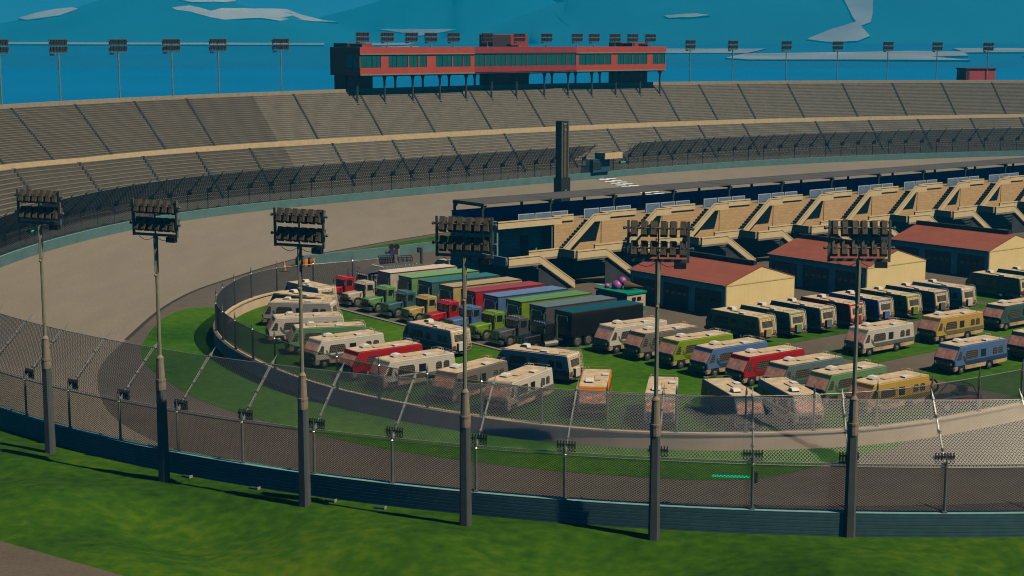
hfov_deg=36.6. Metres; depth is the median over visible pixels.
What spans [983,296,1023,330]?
motorhome
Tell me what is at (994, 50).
snow bank
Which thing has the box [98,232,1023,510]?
apron road
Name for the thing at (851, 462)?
floodlight pole
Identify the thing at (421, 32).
snow field
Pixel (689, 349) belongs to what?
side window
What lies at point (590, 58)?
window
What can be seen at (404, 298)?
semi truck
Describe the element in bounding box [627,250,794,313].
garage
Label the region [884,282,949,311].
motorhome
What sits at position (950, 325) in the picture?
side window
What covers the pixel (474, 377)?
side window
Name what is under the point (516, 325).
semi truck
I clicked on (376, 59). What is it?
window
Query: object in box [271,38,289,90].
floodlight pole
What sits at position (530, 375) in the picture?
motorhome
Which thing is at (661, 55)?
window
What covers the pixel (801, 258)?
garage
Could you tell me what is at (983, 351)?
door window
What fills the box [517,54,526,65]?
window
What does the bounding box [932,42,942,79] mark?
floodlight pole
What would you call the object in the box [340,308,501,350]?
kerb
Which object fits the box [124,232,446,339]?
road seam
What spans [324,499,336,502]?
drain block
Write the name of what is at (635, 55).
window
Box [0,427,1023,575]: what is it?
ground
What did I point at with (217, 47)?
floodlight pole
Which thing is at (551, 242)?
pit building
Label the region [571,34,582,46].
roof floodlight
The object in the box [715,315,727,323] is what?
side window
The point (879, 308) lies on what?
motorhome
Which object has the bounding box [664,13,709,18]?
snow field
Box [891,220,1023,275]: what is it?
garage
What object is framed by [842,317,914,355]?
motorhome
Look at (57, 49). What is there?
floodlight pole
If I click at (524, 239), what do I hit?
door
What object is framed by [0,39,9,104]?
floodlight pole
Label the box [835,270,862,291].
roller door
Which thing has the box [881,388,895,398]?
side window
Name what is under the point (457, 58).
window
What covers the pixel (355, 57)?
window
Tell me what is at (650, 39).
roof floodlight
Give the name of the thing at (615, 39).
roof floodlight
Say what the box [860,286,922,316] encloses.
motorhome
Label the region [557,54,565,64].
window
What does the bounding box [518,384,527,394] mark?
side window
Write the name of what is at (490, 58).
window
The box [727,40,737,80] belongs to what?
floodlight pole
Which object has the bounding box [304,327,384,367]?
motorhome
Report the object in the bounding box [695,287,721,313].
roller door
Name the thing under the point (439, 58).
window
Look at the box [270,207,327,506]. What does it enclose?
floodlight pole
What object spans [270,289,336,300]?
motorhome
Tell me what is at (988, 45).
floodlight pole
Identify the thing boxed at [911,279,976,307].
motorhome
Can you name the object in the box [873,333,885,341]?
side window
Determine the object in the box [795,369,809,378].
side window
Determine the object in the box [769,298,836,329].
motorhome
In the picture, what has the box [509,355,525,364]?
side window
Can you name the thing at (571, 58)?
window
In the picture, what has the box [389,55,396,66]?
window
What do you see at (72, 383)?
catch fence
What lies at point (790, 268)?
roller door
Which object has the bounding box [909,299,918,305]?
rear window
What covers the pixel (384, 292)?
semi truck
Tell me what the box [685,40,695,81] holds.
floodlight pole
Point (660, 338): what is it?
side window
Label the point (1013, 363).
grass plot
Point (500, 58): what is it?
window
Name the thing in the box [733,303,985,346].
grass plot
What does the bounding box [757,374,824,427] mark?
motorhome
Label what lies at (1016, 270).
motorhome
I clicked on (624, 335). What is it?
side window
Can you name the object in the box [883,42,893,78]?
floodlight pole
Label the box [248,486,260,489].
drain block
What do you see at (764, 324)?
rear window
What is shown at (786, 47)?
floodlight pole
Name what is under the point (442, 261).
parked car
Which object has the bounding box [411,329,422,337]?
side window
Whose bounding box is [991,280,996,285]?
door window
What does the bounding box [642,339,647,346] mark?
cab window
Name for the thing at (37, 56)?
hills
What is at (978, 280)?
side window
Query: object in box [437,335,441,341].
rear side window
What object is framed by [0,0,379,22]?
sky
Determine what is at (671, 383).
motorhome
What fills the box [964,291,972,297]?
rear window
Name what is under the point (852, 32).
snow field
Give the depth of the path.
80.85 m
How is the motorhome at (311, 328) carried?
on the lawn at (631, 374)
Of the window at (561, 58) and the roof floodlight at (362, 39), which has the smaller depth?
the roof floodlight at (362, 39)
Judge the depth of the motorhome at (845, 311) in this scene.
148.41 m
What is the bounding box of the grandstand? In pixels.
[0,80,1023,251]
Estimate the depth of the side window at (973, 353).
127.93 m
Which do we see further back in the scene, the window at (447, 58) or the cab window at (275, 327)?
the window at (447, 58)
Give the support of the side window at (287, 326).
in the motorhome at (281, 325)
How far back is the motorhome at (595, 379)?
113.33 m
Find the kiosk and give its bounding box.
[594,276,646,312]
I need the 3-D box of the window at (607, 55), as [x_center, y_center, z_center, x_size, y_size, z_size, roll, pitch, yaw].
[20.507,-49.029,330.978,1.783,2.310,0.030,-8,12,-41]
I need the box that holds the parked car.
[432,259,450,264]
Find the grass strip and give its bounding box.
[294,234,449,264]
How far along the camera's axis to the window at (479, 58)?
305.48 m
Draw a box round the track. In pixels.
[0,156,1023,448]
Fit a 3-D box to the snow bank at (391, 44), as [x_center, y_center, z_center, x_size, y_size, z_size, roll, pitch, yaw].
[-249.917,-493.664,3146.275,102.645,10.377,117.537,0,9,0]
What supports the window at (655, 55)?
in the press box
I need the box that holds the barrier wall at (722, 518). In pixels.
[0,150,1023,537]
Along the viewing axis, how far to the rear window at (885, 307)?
150.23 m
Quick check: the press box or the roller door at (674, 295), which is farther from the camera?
the press box
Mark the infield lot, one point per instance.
(589, 283)
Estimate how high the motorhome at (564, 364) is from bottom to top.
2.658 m
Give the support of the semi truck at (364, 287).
on the infield lot
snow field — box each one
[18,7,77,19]
[172,5,337,23]
[179,0,236,2]
[378,29,456,36]
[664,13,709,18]
[807,21,869,42]
[844,0,872,25]
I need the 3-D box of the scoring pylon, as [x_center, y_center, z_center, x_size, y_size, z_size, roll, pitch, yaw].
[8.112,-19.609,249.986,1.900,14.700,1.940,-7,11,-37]
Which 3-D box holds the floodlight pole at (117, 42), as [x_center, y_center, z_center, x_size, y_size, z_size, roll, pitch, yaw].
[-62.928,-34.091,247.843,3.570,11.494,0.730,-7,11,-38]
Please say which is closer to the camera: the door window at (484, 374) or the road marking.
the door window at (484, 374)
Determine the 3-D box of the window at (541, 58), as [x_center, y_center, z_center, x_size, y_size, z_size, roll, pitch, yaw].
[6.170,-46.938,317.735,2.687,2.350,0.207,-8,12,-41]
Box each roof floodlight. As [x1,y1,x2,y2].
[355,32,369,46]
[380,32,393,46]
[404,32,417,46]
[424,33,437,46]
[447,33,459,46]
[481,33,493,46]
[513,33,525,46]
[541,33,552,46]
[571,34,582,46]
[588,34,599,46]
[609,34,620,46]
[627,34,638,46]
[644,34,655,45]
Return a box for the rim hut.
[956,67,996,79]
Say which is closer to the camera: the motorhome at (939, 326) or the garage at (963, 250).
the motorhome at (939, 326)
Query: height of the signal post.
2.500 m
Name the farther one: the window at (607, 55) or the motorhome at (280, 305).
the window at (607, 55)
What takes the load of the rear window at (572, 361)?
in the motorhome at (564, 364)
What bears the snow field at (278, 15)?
on the mountain at (144, 21)
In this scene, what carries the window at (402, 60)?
in the press box
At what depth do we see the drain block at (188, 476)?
97.65 m
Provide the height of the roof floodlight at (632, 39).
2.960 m
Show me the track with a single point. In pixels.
(104, 286)
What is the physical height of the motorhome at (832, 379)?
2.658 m
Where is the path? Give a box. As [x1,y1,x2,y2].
[0,541,122,575]
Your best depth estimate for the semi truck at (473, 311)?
147.49 m
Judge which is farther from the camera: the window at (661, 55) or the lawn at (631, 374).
the window at (661, 55)
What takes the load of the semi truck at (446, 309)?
on the infield lot
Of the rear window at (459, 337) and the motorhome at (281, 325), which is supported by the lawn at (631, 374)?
the motorhome at (281, 325)
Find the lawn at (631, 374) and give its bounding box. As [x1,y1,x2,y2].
[228,305,1023,430]
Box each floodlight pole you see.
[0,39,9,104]
[14,189,63,453]
[47,39,68,100]
[107,39,127,97]
[129,198,180,481]
[161,39,181,95]
[208,38,227,93]
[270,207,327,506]
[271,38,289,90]
[432,216,496,525]
[622,220,694,540]
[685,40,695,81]
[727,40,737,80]
[781,41,791,80]
[823,220,895,537]
[832,41,842,79]
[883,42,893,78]
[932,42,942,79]
[983,42,993,79]
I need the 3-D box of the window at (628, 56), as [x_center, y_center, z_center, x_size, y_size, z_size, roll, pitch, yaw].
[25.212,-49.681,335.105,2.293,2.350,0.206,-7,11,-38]
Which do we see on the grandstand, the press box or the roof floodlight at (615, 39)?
the press box
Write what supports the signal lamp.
attached to the catch fence at (72, 383)
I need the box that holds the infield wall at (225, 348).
[213,280,1023,450]
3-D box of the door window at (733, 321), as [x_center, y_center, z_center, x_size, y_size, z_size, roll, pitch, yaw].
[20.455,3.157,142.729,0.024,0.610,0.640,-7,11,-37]
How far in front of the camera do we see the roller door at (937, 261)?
184.81 m
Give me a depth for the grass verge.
110.08 m
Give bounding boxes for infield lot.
[323,225,1023,448]
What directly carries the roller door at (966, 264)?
in the garage at (963, 250)
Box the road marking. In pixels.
[597,177,661,194]
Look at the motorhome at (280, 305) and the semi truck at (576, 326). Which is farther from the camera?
the motorhome at (280, 305)
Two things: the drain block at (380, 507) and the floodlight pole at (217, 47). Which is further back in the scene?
the floodlight pole at (217, 47)
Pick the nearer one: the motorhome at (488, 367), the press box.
the motorhome at (488, 367)
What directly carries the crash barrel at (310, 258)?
on the apron road
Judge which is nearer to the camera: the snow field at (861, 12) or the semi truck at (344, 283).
the semi truck at (344, 283)
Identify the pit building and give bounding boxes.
[450,157,1023,287]
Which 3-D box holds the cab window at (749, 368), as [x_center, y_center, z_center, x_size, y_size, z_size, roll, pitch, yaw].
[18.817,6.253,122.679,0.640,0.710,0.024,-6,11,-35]
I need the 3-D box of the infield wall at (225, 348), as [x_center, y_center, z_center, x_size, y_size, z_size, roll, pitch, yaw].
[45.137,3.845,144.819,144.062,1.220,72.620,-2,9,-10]
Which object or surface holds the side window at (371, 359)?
in the motorhome at (366, 352)
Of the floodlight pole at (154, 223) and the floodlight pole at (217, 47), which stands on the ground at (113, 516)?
the floodlight pole at (154, 223)
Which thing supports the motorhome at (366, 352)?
on the lawn at (631, 374)
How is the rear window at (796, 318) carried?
in the motorhome at (790, 321)
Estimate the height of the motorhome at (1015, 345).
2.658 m
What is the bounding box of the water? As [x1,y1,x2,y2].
[0,68,1023,104]
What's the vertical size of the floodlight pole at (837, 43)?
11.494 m
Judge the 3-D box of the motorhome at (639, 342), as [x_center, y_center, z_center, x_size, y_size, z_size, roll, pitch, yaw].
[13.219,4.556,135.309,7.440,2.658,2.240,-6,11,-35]
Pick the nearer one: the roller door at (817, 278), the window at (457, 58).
the roller door at (817, 278)
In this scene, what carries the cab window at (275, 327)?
in the motorhome at (281, 325)
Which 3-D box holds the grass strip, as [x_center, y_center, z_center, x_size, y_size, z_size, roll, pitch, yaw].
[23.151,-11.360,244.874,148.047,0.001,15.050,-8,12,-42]
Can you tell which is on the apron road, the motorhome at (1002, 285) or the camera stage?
the camera stage
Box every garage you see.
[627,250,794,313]
[767,233,925,291]
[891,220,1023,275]
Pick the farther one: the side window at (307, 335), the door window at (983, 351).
the side window at (307, 335)
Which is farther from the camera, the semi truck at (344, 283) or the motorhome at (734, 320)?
the semi truck at (344, 283)
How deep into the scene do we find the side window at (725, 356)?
126.75 m
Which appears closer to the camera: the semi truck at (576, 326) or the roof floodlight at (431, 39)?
the semi truck at (576, 326)
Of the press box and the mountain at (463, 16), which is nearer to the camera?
the press box
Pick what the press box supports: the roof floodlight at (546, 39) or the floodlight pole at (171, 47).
the roof floodlight at (546, 39)
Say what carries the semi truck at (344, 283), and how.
on the infield lot
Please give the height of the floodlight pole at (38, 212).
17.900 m
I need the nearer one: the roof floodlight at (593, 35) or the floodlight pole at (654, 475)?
the floodlight pole at (654, 475)
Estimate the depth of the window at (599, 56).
329.42 m
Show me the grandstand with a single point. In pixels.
(69, 148)
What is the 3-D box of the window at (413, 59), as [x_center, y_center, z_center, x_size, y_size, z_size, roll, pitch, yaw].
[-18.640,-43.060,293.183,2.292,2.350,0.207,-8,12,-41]
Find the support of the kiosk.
on the infield lot
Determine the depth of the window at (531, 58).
315.64 m
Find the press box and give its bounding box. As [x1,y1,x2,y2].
[330,34,665,104]
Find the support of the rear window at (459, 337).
in the motorhome at (429, 333)
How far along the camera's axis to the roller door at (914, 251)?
188.06 m
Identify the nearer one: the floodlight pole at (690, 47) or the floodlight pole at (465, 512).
the floodlight pole at (465, 512)
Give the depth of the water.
1665.99 m
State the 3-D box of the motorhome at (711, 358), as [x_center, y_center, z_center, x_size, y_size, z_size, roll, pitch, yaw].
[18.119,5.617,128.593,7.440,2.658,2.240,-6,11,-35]
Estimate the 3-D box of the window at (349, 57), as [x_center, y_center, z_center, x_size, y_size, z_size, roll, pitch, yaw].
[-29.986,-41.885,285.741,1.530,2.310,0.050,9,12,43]
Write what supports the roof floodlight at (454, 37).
on the press box
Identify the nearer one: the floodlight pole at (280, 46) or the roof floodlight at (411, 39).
the floodlight pole at (280, 46)
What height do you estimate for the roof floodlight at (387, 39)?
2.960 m
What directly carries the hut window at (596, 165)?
in the starter stand
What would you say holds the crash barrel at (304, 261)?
on the apron road
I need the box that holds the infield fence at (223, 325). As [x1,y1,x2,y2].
[214,255,1023,432]
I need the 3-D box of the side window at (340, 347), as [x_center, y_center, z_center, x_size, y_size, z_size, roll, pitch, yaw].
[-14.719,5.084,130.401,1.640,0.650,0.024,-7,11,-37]
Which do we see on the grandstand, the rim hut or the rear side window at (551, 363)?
the rim hut
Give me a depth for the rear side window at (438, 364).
123.77 m
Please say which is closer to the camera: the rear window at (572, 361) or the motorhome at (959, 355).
the rear window at (572, 361)
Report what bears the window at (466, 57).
in the press box
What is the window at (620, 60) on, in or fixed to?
in the press box
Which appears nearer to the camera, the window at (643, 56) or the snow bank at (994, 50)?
the window at (643, 56)
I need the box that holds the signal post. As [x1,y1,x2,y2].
[417,247,422,263]
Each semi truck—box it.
[333,262,425,299]
[338,264,456,306]
[358,268,478,311]
[377,272,499,317]
[398,276,521,320]
[421,281,544,321]
[443,285,567,325]
[467,290,591,339]
[486,295,616,345]
[511,300,642,346]
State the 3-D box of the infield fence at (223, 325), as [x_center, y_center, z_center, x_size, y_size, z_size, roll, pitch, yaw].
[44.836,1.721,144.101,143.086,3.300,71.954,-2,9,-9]
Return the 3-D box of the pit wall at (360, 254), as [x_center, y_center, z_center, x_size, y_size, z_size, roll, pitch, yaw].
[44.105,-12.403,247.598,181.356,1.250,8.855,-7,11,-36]
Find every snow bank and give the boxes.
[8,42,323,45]
[372,43,415,45]
[382,46,418,46]
[666,49,765,53]
[725,51,970,61]
[952,48,1023,53]
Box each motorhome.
[261,297,339,321]
[264,309,343,342]
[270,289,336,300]
[284,279,336,297]
[285,319,365,354]
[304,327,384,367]
[338,337,422,379]
[368,346,454,390]
[402,318,471,353]
[430,355,507,402]
[483,362,553,412]
[496,343,583,379]
[577,366,611,417]
[592,315,666,353]
[622,321,698,360]
[644,374,677,426]
[659,328,732,368]
[688,335,767,376]
[700,375,765,427]
[704,306,776,339]
[723,342,804,385]
[739,302,806,334]
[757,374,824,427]
[763,350,843,385]
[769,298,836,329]
[800,294,865,324]
[805,359,886,404]
[829,290,894,320]
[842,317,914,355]
[845,368,930,415]
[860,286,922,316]
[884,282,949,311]
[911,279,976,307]
[915,306,983,342]
[932,332,1007,374]
[965,270,1023,297]
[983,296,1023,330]
[996,266,1023,275]
[1007,328,1023,356]
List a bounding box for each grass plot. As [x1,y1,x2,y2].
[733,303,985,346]
[819,324,1023,362]
[915,354,1023,396]
[975,291,1019,301]
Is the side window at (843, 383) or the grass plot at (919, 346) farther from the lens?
the grass plot at (919, 346)
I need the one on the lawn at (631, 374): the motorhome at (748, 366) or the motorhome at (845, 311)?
the motorhome at (748, 366)
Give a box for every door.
[521,235,527,254]
[633,276,654,303]
[663,282,688,310]
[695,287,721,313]
[772,260,796,285]
[802,265,828,290]
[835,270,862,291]
[894,245,918,256]
[925,249,950,273]
[957,253,984,275]
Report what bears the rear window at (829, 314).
in the motorhome at (821, 316)
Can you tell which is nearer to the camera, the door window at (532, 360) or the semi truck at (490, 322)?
the door window at (532, 360)
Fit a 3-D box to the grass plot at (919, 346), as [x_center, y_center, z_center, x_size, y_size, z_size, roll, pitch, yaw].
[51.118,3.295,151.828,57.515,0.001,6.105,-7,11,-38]
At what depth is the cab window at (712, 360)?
125.98 m
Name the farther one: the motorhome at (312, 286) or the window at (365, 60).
the window at (365, 60)
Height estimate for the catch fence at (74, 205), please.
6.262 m
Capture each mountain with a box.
[0,0,413,43]
[319,0,556,43]
[425,0,1023,43]
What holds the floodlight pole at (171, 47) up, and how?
on the grandstand
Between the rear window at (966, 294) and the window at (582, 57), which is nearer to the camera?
the rear window at (966, 294)
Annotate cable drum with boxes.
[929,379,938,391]
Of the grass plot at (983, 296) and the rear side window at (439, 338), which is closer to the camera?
the rear side window at (439, 338)
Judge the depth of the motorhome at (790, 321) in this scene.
143.59 m
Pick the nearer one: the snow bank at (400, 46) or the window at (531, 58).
the window at (531, 58)
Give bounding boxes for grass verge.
[141,307,904,479]
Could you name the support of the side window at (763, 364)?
in the motorhome at (748, 366)
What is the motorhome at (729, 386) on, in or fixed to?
on the lawn at (631, 374)
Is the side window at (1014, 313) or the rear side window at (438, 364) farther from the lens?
the side window at (1014, 313)
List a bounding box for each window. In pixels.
[271,323,277,330]
[276,307,291,313]
[284,322,298,329]
[292,333,298,340]
[304,333,321,340]
[329,344,345,352]
[347,55,352,67]
[353,55,358,67]
[360,55,372,67]
[367,355,382,364]
[372,55,380,67]
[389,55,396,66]
[397,55,407,66]
[398,365,414,374]
[409,55,417,66]
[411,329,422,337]
[419,54,426,66]
[419,363,425,371]
[436,54,442,66]
[436,361,441,368]
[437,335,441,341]
[443,54,451,66]
[444,360,449,366]
[453,54,462,65]
[454,334,462,341]
[463,54,470,65]
[467,375,477,385]
[475,54,484,65]
[482,373,485,380]
[486,54,495,65]
[496,54,505,65]
[507,54,515,65]
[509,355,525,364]
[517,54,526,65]
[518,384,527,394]
[527,54,536,64]
[530,358,536,365]
[537,54,546,64]
[547,54,556,64]
[548,360,553,367]
[556,361,561,368]
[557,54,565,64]
[567,54,575,64]
[571,357,578,366]
[579,53,585,64]
[586,53,594,64]
[593,161,601,169]
[596,53,603,63]
[605,53,610,63]
[617,53,623,63]
[621,331,629,338]
[625,53,631,63]
[633,53,638,63]
[640,53,646,63]
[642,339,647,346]
[652,337,661,345]
[653,53,657,63]
[659,53,664,63]
[685,344,697,353]
[710,354,714,362]
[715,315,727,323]
[719,352,732,361]
[731,319,735,325]
[746,362,751,371]
[756,360,769,369]
[762,321,772,327]
[792,316,802,323]
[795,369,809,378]
[823,311,832,318]
[828,381,833,389]
[838,378,851,388]
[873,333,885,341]
[881,303,889,309]
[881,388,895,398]
[889,332,893,338]
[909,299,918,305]
[937,295,945,301]
[946,321,956,329]
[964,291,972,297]
[966,349,977,358]
[975,278,987,284]
[981,348,985,355]
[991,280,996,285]
[1010,309,1019,316]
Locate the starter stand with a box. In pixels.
[585,151,622,172]
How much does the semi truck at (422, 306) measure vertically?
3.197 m
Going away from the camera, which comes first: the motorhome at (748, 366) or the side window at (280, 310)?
the motorhome at (748, 366)
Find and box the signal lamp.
[713,471,757,482]
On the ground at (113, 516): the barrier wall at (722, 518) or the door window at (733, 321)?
the barrier wall at (722, 518)
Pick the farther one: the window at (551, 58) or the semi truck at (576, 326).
the window at (551, 58)
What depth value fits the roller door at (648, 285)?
162.72 m
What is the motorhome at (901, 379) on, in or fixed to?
on the lawn at (631, 374)
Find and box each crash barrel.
[302,257,307,266]
[308,256,314,266]
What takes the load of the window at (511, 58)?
in the press box
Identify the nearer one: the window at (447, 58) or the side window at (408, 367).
the side window at (408, 367)
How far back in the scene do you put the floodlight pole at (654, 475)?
83.62 m
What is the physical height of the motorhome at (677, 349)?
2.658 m
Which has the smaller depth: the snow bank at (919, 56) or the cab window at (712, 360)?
the cab window at (712, 360)
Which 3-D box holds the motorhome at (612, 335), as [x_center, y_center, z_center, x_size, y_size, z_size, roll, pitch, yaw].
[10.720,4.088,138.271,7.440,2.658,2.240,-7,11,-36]
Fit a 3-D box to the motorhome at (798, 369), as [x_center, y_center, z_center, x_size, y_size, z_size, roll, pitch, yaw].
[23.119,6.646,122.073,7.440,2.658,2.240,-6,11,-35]
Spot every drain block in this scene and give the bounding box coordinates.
[181,475,192,478]
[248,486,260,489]
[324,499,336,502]
[374,506,386,509]
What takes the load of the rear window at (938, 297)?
in the motorhome at (934, 299)
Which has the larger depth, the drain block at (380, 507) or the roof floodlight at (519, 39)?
the roof floodlight at (519, 39)
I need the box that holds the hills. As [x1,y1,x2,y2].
[0,43,1023,67]
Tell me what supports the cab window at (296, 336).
in the motorhome at (311, 328)
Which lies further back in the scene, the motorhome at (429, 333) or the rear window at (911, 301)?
the rear window at (911, 301)
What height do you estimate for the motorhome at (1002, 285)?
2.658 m
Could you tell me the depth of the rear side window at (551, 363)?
124.06 m
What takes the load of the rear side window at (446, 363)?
in the motorhome at (433, 360)
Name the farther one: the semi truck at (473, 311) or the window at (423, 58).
the window at (423, 58)
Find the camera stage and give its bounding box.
[378,244,412,264]
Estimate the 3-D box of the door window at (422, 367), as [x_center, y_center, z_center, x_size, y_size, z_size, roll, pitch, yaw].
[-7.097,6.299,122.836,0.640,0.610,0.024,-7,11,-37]
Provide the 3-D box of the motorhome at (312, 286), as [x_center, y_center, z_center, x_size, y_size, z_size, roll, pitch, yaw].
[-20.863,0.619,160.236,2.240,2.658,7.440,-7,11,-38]
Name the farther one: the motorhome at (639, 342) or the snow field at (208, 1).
the snow field at (208, 1)
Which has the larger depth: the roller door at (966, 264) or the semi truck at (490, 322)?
the roller door at (966, 264)
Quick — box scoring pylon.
[554,121,569,201]
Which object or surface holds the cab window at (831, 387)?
in the motorhome at (832, 379)
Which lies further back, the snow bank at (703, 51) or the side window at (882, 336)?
the snow bank at (703, 51)
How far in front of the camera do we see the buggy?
114.84 m
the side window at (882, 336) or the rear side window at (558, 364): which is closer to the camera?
the rear side window at (558, 364)
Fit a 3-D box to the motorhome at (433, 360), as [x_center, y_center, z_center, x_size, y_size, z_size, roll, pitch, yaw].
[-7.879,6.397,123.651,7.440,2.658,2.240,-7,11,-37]
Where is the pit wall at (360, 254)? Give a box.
[302,241,447,264]
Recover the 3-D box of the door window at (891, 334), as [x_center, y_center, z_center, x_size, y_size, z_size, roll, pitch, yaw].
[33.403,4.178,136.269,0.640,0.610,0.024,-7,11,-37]
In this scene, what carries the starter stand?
on the barrier wall at (722, 518)
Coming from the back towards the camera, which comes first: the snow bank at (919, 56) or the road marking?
the snow bank at (919, 56)
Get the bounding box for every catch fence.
[0,126,1023,255]
[0,307,1023,513]

